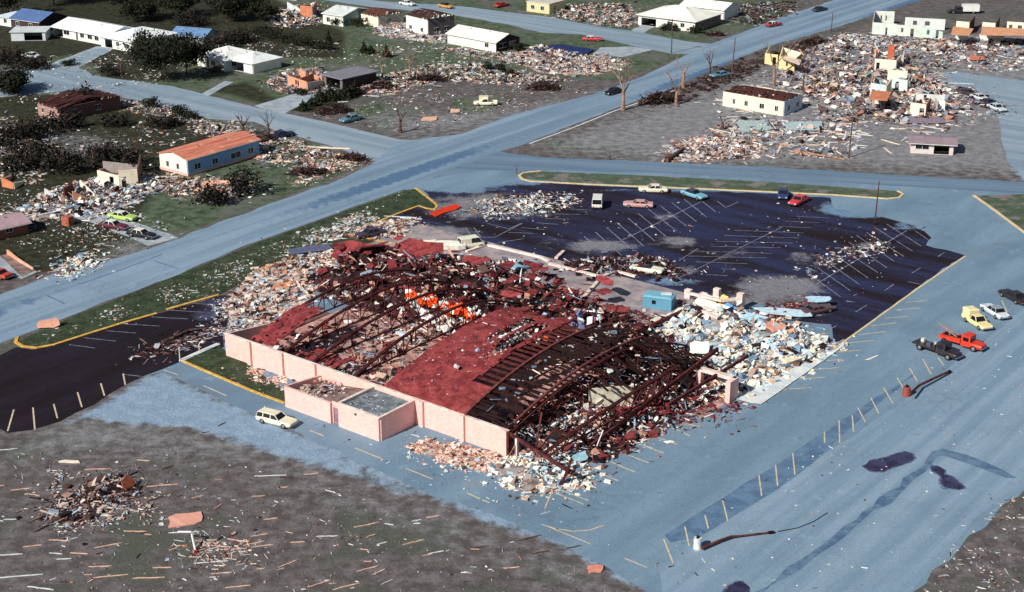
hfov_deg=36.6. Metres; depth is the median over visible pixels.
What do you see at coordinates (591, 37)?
wrecked car
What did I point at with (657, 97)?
brush pile
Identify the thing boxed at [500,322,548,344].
goods stack
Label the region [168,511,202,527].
toppled brickwork
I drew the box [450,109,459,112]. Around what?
wall panel
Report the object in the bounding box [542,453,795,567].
parking lines
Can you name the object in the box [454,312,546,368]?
goods stack
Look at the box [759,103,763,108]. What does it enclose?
window
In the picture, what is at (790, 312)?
wall panel
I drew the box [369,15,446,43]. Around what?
rubble
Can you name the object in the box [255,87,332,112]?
driveway
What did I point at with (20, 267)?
ruined house
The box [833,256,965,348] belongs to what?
lot edge line
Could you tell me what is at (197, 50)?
leafy tree
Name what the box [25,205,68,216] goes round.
plank
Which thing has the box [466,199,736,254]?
parking lines
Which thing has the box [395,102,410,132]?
bare tree
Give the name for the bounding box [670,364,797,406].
rubble
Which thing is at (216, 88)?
driveway
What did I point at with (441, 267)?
rubble
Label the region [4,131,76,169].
scrub tree
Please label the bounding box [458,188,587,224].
rubble
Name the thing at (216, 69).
shrub
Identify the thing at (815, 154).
fallen pole
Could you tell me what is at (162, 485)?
plank
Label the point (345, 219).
rubble
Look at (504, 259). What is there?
rubble
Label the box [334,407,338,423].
door
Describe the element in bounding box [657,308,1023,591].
road
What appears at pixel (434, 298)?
goods stack
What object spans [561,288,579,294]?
roof scrap
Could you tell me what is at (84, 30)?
house
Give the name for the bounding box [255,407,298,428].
parked car
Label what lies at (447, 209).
fallen sign
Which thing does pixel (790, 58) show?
ruined house
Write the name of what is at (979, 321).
parked car
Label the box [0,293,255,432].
side lot
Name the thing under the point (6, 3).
leafy tree
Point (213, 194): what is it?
scrub tree
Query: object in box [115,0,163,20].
leafy tree
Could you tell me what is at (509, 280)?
roof scrap
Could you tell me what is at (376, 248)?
roof piece
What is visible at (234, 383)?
kerb
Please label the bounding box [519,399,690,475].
rubble
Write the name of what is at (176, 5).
leafy tree
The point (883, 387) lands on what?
parking lines
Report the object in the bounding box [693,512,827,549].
fallen light pole
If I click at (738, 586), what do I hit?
oil stain
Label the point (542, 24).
street
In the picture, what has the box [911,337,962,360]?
truck
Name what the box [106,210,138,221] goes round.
parked car
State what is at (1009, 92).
street
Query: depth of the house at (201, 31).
412.70 m
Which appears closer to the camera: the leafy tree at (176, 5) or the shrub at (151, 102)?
the shrub at (151, 102)
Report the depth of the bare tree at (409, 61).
378.29 m
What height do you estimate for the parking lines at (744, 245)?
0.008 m
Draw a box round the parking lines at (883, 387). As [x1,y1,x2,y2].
[782,300,1007,442]
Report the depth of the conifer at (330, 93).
353.63 m
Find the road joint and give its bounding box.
[46,254,178,303]
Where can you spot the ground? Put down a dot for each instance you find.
(232, 462)
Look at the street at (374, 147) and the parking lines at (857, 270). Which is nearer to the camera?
the parking lines at (857, 270)
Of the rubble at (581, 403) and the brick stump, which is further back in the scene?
the brick stump
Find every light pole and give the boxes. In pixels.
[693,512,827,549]
[871,180,879,249]
[902,370,951,396]
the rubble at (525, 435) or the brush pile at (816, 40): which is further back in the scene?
the brush pile at (816, 40)
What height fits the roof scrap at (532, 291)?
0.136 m
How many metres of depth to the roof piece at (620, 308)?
231.68 m
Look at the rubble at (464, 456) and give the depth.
188.50 m
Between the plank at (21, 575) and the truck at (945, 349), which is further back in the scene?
the truck at (945, 349)
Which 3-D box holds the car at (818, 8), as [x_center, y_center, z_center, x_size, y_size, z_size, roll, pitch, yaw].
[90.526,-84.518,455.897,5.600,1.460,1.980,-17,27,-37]
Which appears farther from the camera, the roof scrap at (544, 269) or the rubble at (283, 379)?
the roof scrap at (544, 269)
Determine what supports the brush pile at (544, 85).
on the ground
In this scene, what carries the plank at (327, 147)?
on the ground
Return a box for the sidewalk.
[738,342,843,403]
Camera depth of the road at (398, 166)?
295.94 m
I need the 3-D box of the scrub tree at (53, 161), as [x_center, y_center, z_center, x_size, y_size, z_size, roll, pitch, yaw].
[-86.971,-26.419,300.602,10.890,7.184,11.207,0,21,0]
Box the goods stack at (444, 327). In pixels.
[387,303,499,334]
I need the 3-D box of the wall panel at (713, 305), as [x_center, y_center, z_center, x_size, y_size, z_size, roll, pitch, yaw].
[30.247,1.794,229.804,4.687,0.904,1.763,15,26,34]
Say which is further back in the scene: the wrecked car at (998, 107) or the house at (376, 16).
the house at (376, 16)
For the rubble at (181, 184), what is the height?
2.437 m
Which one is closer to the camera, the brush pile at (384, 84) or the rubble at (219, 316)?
the rubble at (219, 316)
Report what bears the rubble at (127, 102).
on the ground
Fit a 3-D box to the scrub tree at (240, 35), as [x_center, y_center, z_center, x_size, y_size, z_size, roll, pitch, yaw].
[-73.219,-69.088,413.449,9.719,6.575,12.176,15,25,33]
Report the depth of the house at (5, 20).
434.98 m
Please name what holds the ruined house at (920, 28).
on the ground
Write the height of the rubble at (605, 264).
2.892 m
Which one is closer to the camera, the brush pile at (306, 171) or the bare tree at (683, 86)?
the brush pile at (306, 171)
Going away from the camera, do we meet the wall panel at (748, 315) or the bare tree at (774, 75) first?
the wall panel at (748, 315)
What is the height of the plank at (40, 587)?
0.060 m
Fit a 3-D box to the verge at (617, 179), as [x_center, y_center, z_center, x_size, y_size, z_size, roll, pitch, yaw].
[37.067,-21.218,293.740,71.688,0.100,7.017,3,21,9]
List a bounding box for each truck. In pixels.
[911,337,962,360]
[938,322,986,351]
[946,4,979,13]
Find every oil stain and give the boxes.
[722,580,749,591]
[862,451,916,472]
[930,465,965,489]
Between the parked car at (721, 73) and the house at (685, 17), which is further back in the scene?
the house at (685, 17)
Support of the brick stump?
on the ground
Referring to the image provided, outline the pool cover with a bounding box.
[537,44,593,55]
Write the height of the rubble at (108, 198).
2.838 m
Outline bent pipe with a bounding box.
[178,531,197,553]
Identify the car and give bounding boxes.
[0,268,13,279]
[22,51,40,57]
[98,218,129,230]
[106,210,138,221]
[125,227,157,239]
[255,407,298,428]
[271,130,295,137]
[338,113,362,122]
[353,226,386,238]
[399,0,415,5]
[437,2,453,8]
[457,234,484,249]
[473,99,497,105]
[493,2,508,7]
[510,259,541,270]
[582,35,602,41]
[592,194,602,208]
[603,86,621,95]
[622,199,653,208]
[629,263,664,274]
[638,183,667,193]
[680,188,707,199]
[709,70,730,76]
[764,21,781,26]
[777,188,788,199]
[787,194,809,206]
[799,303,835,316]
[812,6,827,11]
[957,88,977,94]
[961,313,993,329]
[969,92,987,99]
[978,98,994,103]
[979,303,1010,318]
[986,102,1007,111]
[997,288,1023,304]
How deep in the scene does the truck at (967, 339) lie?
219.15 m
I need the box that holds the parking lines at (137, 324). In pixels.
[69,303,212,375]
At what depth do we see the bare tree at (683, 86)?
365.38 m
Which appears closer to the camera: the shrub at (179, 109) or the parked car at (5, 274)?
the parked car at (5, 274)
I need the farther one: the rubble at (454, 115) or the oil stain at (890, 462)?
the rubble at (454, 115)
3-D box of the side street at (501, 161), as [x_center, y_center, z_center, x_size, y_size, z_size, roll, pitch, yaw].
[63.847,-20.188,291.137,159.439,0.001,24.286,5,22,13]
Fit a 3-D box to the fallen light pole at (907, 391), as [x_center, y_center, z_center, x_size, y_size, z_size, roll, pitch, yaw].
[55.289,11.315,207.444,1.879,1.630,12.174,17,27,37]
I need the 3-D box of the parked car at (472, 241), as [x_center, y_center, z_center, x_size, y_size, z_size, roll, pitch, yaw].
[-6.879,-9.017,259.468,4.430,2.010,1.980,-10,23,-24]
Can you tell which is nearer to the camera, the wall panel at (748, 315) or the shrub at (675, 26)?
the wall panel at (748, 315)
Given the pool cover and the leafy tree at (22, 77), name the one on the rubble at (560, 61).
the pool cover
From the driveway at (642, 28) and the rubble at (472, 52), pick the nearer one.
the rubble at (472, 52)
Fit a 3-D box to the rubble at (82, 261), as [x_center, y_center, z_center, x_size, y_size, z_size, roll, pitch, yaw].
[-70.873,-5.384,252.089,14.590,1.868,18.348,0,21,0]
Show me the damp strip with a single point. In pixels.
(743, 496)
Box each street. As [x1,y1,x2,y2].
[0,47,405,160]
[326,0,710,53]
[433,152,1023,192]
[932,70,1023,178]
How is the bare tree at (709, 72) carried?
on the ground
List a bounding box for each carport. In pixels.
[9,26,50,40]
[320,66,379,88]
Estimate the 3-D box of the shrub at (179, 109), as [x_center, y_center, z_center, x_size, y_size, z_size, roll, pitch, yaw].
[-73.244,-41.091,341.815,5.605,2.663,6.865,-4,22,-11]
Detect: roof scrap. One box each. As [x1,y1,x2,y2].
[332,241,344,249]
[393,235,403,240]
[490,270,497,279]
[500,290,522,297]
[503,278,514,283]
[511,272,519,280]
[522,260,540,268]
[525,274,536,278]
[528,289,536,297]
[530,263,542,272]
[536,281,544,287]
[540,267,548,270]
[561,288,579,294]
[595,288,611,293]
[596,275,612,285]
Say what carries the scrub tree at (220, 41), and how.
on the ground
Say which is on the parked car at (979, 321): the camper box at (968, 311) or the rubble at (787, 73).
the camper box at (968, 311)
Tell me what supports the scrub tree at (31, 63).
on the ground
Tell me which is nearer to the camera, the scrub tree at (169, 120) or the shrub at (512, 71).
the scrub tree at (169, 120)
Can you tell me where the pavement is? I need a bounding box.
[142,170,1023,591]
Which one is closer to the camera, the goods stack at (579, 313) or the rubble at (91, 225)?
the goods stack at (579, 313)
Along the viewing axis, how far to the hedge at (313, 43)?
406.57 m
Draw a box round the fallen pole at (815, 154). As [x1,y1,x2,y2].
[798,151,844,159]
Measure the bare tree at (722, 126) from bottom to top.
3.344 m
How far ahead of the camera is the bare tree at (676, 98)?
349.68 m
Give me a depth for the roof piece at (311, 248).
257.03 m
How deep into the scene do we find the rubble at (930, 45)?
411.73 m
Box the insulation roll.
[435,240,465,249]
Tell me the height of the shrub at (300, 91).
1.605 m
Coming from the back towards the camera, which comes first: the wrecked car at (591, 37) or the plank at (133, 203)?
the wrecked car at (591, 37)
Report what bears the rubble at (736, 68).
on the ground
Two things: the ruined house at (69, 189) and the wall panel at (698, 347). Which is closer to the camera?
the wall panel at (698, 347)
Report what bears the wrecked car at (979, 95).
on the street at (1009, 92)
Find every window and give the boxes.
[5,225,12,232]
[63,30,69,35]
[194,162,200,169]
[212,157,218,164]
[230,150,240,159]
[248,147,253,154]
[499,42,505,48]
[509,40,515,45]
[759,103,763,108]
[915,144,929,149]
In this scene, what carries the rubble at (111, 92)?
on the ground
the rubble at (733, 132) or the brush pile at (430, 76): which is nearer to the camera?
the rubble at (733, 132)
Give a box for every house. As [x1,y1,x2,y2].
[0,10,16,26]
[0,212,31,238]
[0,249,34,276]
[1,176,24,188]
[8,8,66,28]
[36,89,120,117]
[44,180,95,200]
[51,17,133,45]
[97,26,176,51]
[97,154,141,187]
[157,131,260,175]
[172,26,218,43]
[197,45,253,70]
[281,1,316,20]
[287,69,325,93]
[321,5,366,26]
[359,7,404,26]
[406,8,453,35]
[445,24,519,51]
[526,0,565,13]
[635,5,723,30]
[679,0,738,19]
[722,84,802,115]
[764,47,801,70]
[869,69,911,100]
[872,11,945,37]
[874,45,904,70]
[910,93,945,115]
[951,15,1023,41]
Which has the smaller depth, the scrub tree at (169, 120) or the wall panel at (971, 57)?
the scrub tree at (169, 120)
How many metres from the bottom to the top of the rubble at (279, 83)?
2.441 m
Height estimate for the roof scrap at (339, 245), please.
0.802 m
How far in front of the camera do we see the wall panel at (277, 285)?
242.14 m
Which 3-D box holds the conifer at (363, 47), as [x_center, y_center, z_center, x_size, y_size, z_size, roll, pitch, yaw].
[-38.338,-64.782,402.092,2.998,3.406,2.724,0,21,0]
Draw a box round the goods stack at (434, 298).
[405,289,446,307]
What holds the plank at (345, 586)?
on the ground
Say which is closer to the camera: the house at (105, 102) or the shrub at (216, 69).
the house at (105, 102)
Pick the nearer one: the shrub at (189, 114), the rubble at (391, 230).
the rubble at (391, 230)
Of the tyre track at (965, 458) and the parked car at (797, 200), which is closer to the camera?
the tyre track at (965, 458)
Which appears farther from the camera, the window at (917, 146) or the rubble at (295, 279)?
the window at (917, 146)
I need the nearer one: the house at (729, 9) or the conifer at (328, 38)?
the conifer at (328, 38)
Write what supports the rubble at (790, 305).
on the parking lot at (703, 233)
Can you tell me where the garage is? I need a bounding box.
[231,50,283,73]
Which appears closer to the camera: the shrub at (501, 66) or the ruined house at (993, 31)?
the shrub at (501, 66)
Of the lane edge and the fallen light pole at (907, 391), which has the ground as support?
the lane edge
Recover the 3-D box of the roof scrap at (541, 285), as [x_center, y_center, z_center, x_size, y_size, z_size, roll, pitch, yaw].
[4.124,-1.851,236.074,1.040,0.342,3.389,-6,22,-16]
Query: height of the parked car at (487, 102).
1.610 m
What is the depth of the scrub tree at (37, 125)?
324.71 m
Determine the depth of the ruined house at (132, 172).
292.06 m
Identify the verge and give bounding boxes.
[18,189,434,346]
[185,345,284,401]
[521,171,900,197]
[977,194,1023,229]
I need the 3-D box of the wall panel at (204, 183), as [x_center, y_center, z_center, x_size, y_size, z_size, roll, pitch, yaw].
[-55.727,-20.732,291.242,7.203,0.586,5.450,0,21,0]
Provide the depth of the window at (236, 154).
307.12 m
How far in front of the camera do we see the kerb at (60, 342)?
223.41 m
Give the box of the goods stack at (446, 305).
[432,301,482,319]
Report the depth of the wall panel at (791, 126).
333.13 m
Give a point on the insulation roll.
(453, 245)
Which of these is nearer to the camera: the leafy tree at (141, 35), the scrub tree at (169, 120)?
the scrub tree at (169, 120)
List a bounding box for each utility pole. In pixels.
[668,19,676,52]
[731,38,735,76]
[848,111,858,157]
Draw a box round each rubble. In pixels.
[0,45,260,175]
[0,116,75,189]
[0,190,184,258]
[0,442,604,591]
[5,169,189,231]
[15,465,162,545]
[32,245,122,283]
[42,195,399,338]
[107,321,230,364]
[120,98,240,134]
[141,169,273,203]
[148,519,268,573]
[184,120,341,169]
[184,290,286,337]
[205,246,337,330]
[222,365,295,392]
[238,35,526,70]
[239,318,1022,588]
[252,304,493,388]
[256,65,339,94]
[261,2,329,29]
[274,152,370,186]
[284,208,388,247]
[296,377,349,398]
[301,243,689,375]
[313,85,582,131]
[340,61,576,99]
[348,392,399,414]
[351,212,436,242]
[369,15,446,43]
[381,429,582,504]
[400,311,545,393]
[432,46,530,63]
[444,193,886,301]
[444,252,534,276]
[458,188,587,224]
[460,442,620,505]
[478,349,724,451]
[486,330,678,411]
[487,410,679,457]
[501,43,633,79]
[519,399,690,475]
[545,250,708,281]
[552,1,653,27]
[640,41,825,107]
[643,395,768,442]
[647,134,786,164]
[650,299,877,392]
[662,118,864,164]
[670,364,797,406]
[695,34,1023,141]
[721,0,802,26]
[748,295,831,325]
[768,36,1023,129]
[793,235,896,278]
[818,31,1023,53]
[921,494,1023,591]
[951,85,1016,114]
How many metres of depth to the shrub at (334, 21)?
434.30 m
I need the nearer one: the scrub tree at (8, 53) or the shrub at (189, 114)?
the shrub at (189, 114)
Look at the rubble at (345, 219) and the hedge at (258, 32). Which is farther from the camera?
the hedge at (258, 32)
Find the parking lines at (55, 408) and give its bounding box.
[7,374,125,430]
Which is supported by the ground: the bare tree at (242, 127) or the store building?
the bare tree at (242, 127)
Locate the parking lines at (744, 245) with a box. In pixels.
[679,216,821,277]
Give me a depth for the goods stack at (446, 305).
225.53 m
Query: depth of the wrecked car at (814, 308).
231.56 m
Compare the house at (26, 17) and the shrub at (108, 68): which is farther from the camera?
the house at (26, 17)
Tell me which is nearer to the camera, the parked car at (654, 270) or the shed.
the parked car at (654, 270)
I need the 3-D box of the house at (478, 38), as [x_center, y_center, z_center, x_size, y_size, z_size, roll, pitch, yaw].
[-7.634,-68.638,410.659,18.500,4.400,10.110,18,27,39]
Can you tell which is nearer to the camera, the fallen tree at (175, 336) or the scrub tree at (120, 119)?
the fallen tree at (175, 336)
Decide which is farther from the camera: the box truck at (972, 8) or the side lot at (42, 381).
the box truck at (972, 8)
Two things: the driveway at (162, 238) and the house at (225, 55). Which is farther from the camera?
the house at (225, 55)
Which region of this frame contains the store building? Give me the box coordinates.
[224,224,748,485]
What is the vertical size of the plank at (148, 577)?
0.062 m
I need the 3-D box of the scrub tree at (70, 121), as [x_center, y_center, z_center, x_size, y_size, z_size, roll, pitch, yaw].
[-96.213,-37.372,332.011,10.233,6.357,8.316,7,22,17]
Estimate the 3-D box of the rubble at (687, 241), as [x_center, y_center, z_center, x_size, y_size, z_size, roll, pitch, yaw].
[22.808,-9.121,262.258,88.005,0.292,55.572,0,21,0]
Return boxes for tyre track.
[756,460,932,591]
[926,449,1014,477]
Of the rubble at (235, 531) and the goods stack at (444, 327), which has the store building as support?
the goods stack at (444, 327)
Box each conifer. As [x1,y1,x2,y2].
[297,99,307,111]
[305,95,317,107]
[312,85,328,102]
[323,29,333,41]
[323,81,338,100]
[336,82,357,99]
[349,78,363,95]
[359,40,367,52]
[364,44,376,54]
[380,44,391,57]
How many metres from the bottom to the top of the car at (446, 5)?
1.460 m
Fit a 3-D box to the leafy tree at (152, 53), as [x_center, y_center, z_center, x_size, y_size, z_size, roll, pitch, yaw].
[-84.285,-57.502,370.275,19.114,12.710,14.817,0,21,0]
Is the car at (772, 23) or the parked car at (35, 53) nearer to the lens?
the parked car at (35, 53)
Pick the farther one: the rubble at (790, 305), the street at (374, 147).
the street at (374, 147)
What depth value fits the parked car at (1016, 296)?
236.23 m
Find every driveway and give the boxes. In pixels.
[0,257,36,278]
[52,46,111,66]
[63,213,177,245]
[202,81,232,95]
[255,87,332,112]
[593,46,649,56]
[631,25,652,32]
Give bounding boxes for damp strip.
[665,373,914,541]
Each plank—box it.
[0,574,42,577]
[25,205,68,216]
[27,209,63,218]
[27,586,53,589]
[93,574,127,577]
[94,542,121,547]
[116,200,144,207]
[132,577,164,578]
[147,484,177,486]
[194,560,227,563]
[225,585,250,587]
[297,146,349,148]
[333,583,358,589]
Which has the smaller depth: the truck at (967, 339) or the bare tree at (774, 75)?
the truck at (967, 339)
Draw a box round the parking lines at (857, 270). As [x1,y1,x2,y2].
[782,224,944,332]
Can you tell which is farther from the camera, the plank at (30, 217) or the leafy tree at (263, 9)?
the leafy tree at (263, 9)
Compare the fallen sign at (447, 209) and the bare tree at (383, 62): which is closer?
the fallen sign at (447, 209)
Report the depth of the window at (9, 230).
264.47 m
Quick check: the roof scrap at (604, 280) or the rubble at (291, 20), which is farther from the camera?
the rubble at (291, 20)
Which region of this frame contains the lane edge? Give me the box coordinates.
[529,90,674,143]
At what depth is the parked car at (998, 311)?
230.31 m
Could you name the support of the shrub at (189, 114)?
on the ground
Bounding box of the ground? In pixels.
[0,0,1023,591]
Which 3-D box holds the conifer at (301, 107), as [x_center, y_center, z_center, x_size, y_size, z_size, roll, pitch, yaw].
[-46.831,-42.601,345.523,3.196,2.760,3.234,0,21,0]
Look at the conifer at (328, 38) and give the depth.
412.96 m
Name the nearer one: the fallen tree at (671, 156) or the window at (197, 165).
the window at (197, 165)
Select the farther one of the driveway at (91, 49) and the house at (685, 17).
the house at (685, 17)
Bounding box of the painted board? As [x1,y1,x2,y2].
[718,294,728,304]
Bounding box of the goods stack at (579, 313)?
[551,309,601,332]
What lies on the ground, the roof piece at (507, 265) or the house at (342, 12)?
the house at (342, 12)
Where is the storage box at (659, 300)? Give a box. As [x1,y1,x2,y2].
[642,290,675,310]
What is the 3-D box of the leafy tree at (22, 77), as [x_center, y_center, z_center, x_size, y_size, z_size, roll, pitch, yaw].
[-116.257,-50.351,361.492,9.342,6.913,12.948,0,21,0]
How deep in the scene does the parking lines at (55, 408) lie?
200.59 m
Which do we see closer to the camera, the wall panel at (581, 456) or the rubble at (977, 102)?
the wall panel at (581, 456)
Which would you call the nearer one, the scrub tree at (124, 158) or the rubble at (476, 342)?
the rubble at (476, 342)
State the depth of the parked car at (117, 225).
268.45 m
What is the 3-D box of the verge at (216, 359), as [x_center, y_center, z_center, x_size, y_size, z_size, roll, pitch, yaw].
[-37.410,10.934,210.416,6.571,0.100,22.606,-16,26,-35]
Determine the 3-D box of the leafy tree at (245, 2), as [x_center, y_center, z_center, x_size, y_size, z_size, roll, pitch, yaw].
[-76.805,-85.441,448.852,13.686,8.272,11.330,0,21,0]
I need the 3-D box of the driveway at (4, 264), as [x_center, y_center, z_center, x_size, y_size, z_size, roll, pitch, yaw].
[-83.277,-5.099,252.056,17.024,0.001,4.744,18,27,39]
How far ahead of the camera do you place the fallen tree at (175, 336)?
223.13 m
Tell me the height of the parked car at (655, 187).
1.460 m
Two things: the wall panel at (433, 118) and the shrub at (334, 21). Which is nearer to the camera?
the wall panel at (433, 118)
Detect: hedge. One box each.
[249,24,272,35]
[256,25,284,38]
[276,31,303,42]
[288,34,314,46]
[306,39,325,49]
[318,42,335,50]
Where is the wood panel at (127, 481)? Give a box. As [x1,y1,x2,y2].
[121,475,134,489]
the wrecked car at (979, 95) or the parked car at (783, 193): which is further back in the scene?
the wrecked car at (979, 95)
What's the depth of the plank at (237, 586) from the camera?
160.68 m
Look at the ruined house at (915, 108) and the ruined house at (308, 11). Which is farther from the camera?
the ruined house at (308, 11)
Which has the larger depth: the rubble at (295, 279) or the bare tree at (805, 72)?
the bare tree at (805, 72)
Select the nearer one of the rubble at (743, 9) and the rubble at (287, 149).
the rubble at (287, 149)
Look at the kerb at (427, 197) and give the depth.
279.94 m
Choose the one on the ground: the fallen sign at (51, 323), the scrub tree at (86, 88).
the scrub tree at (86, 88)
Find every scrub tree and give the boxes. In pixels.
[0,42,36,67]
[0,116,35,147]
[0,144,42,173]
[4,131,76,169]
[8,110,66,140]
[9,50,52,70]
[35,141,89,176]
[39,106,85,132]
[64,80,97,106]
[78,139,122,162]
[95,137,150,167]
[98,111,130,127]
[143,113,183,129]
[170,6,212,26]
[188,180,229,208]
[197,30,235,50]
[218,22,261,45]
[223,163,271,194]
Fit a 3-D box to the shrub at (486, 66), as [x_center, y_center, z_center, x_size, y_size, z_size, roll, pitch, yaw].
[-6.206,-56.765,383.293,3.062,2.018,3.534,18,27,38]
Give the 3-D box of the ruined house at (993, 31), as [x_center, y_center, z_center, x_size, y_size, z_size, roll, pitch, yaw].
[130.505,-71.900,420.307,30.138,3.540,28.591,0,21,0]
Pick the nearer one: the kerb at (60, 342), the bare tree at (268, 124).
the kerb at (60, 342)
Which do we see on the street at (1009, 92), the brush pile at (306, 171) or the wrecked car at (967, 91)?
the wrecked car at (967, 91)
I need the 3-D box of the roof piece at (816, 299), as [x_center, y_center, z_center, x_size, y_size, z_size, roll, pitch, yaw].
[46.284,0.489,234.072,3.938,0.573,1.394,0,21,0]
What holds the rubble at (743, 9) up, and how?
on the ground
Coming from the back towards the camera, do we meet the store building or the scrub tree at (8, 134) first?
the scrub tree at (8, 134)
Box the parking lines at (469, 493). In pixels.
[164,370,689,502]
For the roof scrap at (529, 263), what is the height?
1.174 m
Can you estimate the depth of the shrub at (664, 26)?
429.10 m
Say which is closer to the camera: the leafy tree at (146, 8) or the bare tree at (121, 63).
the bare tree at (121, 63)
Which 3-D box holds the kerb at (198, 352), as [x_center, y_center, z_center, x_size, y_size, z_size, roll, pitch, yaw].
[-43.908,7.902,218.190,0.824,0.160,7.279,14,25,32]
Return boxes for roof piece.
[289,244,331,254]
[331,240,375,262]
[358,245,386,255]
[396,238,443,260]
[458,255,490,264]
[496,260,514,271]
[595,305,629,311]
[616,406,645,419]
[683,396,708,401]
[805,296,831,302]
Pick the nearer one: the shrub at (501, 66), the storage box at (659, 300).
the storage box at (659, 300)
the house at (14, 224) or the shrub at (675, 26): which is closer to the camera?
the house at (14, 224)
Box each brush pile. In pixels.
[255,131,281,143]
[285,165,335,176]
[304,100,353,116]
[330,150,374,164]
[362,77,397,90]
[402,71,453,82]
[523,78,562,91]
[637,89,674,106]
[700,29,725,36]
[798,35,833,45]
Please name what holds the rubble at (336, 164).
on the ground
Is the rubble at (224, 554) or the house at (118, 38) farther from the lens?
the house at (118, 38)
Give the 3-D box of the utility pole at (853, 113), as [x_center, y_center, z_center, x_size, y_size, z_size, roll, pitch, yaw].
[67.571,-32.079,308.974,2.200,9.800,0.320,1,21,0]
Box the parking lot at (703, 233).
[348,180,963,345]
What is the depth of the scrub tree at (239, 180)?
286.44 m
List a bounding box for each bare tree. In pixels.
[79,133,107,167]
[114,46,129,75]
[115,111,151,161]
[235,114,249,130]
[260,108,275,132]
[373,44,391,78]
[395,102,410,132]
[402,44,417,73]
[600,54,632,110]
[663,65,687,104]
[671,52,690,87]
[703,49,714,74]
[719,115,727,129]
[762,26,800,86]
[795,54,814,90]
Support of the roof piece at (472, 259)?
on the rubble at (441, 267)
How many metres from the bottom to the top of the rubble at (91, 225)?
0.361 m
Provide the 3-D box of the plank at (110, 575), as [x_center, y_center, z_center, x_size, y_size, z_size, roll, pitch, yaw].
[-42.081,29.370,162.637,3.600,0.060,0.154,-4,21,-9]
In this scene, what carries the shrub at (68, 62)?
on the ground
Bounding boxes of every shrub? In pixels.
[60,58,79,66]
[97,63,120,75]
[138,95,162,108]
[167,104,191,115]
[179,110,199,119]
[206,64,223,75]
[292,87,308,94]
[327,17,348,25]
[347,17,367,26]
[482,61,492,68]
[494,61,506,70]
[505,69,515,74]
[510,42,526,50]
[658,22,670,29]
[667,24,678,30]
[686,25,705,33]
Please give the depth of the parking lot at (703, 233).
263.75 m
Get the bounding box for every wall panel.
[58,460,79,462]
[194,180,229,190]
[272,283,291,287]
[421,116,436,120]
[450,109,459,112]
[572,450,587,461]
[587,564,603,573]
[690,341,708,353]
[694,293,718,305]
[701,302,729,309]
[736,120,772,131]
[737,311,768,321]
[753,307,811,316]
[765,320,785,331]
[777,350,806,363]
[785,121,822,130]
[900,116,947,122]
[969,55,986,59]
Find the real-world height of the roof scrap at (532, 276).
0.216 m
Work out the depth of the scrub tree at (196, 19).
434.57 m
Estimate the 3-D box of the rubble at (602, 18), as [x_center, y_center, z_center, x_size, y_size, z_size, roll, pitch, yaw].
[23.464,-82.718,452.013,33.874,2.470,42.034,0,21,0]
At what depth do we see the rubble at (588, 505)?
180.04 m
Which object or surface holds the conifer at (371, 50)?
on the ground
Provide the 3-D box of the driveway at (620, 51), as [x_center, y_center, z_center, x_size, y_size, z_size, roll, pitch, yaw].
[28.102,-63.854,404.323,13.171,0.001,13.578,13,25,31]
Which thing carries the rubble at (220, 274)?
on the verge at (405, 199)
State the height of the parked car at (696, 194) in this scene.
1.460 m
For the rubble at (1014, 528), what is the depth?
165.77 m
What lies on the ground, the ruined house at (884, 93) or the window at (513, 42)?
the ruined house at (884, 93)
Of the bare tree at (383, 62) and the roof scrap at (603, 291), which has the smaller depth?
the roof scrap at (603, 291)
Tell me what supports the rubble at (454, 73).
on the ground
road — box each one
[0,0,920,342]
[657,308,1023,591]
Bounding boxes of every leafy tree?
[0,0,26,13]
[0,65,24,94]
[1,63,33,94]
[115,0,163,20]
[117,27,191,81]
[128,29,164,64]
[156,0,202,14]
[166,30,215,74]
[205,0,246,21]
[236,0,269,14]
[247,0,278,21]
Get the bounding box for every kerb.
[14,312,157,348]
[166,294,218,309]
[181,343,220,360]
[181,360,284,403]
[349,234,395,243]
[373,188,437,223]
[518,170,903,198]
[972,195,1023,232]
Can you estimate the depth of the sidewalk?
207.77 m
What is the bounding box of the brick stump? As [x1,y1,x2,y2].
[61,215,73,225]
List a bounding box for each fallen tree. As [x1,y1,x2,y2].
[161,327,207,343]
[664,147,684,161]
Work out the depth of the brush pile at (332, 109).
343.62 m
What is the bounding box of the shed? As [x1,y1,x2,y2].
[908,134,957,154]
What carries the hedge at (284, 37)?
on the ground
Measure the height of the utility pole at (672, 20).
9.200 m
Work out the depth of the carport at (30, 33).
418.04 m
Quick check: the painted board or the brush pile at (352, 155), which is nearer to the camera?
the painted board
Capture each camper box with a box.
[479,95,487,101]
[963,305,979,317]
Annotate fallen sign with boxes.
[37,317,59,327]
[429,204,460,216]
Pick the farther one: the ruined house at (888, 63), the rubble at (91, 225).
the ruined house at (888, 63)

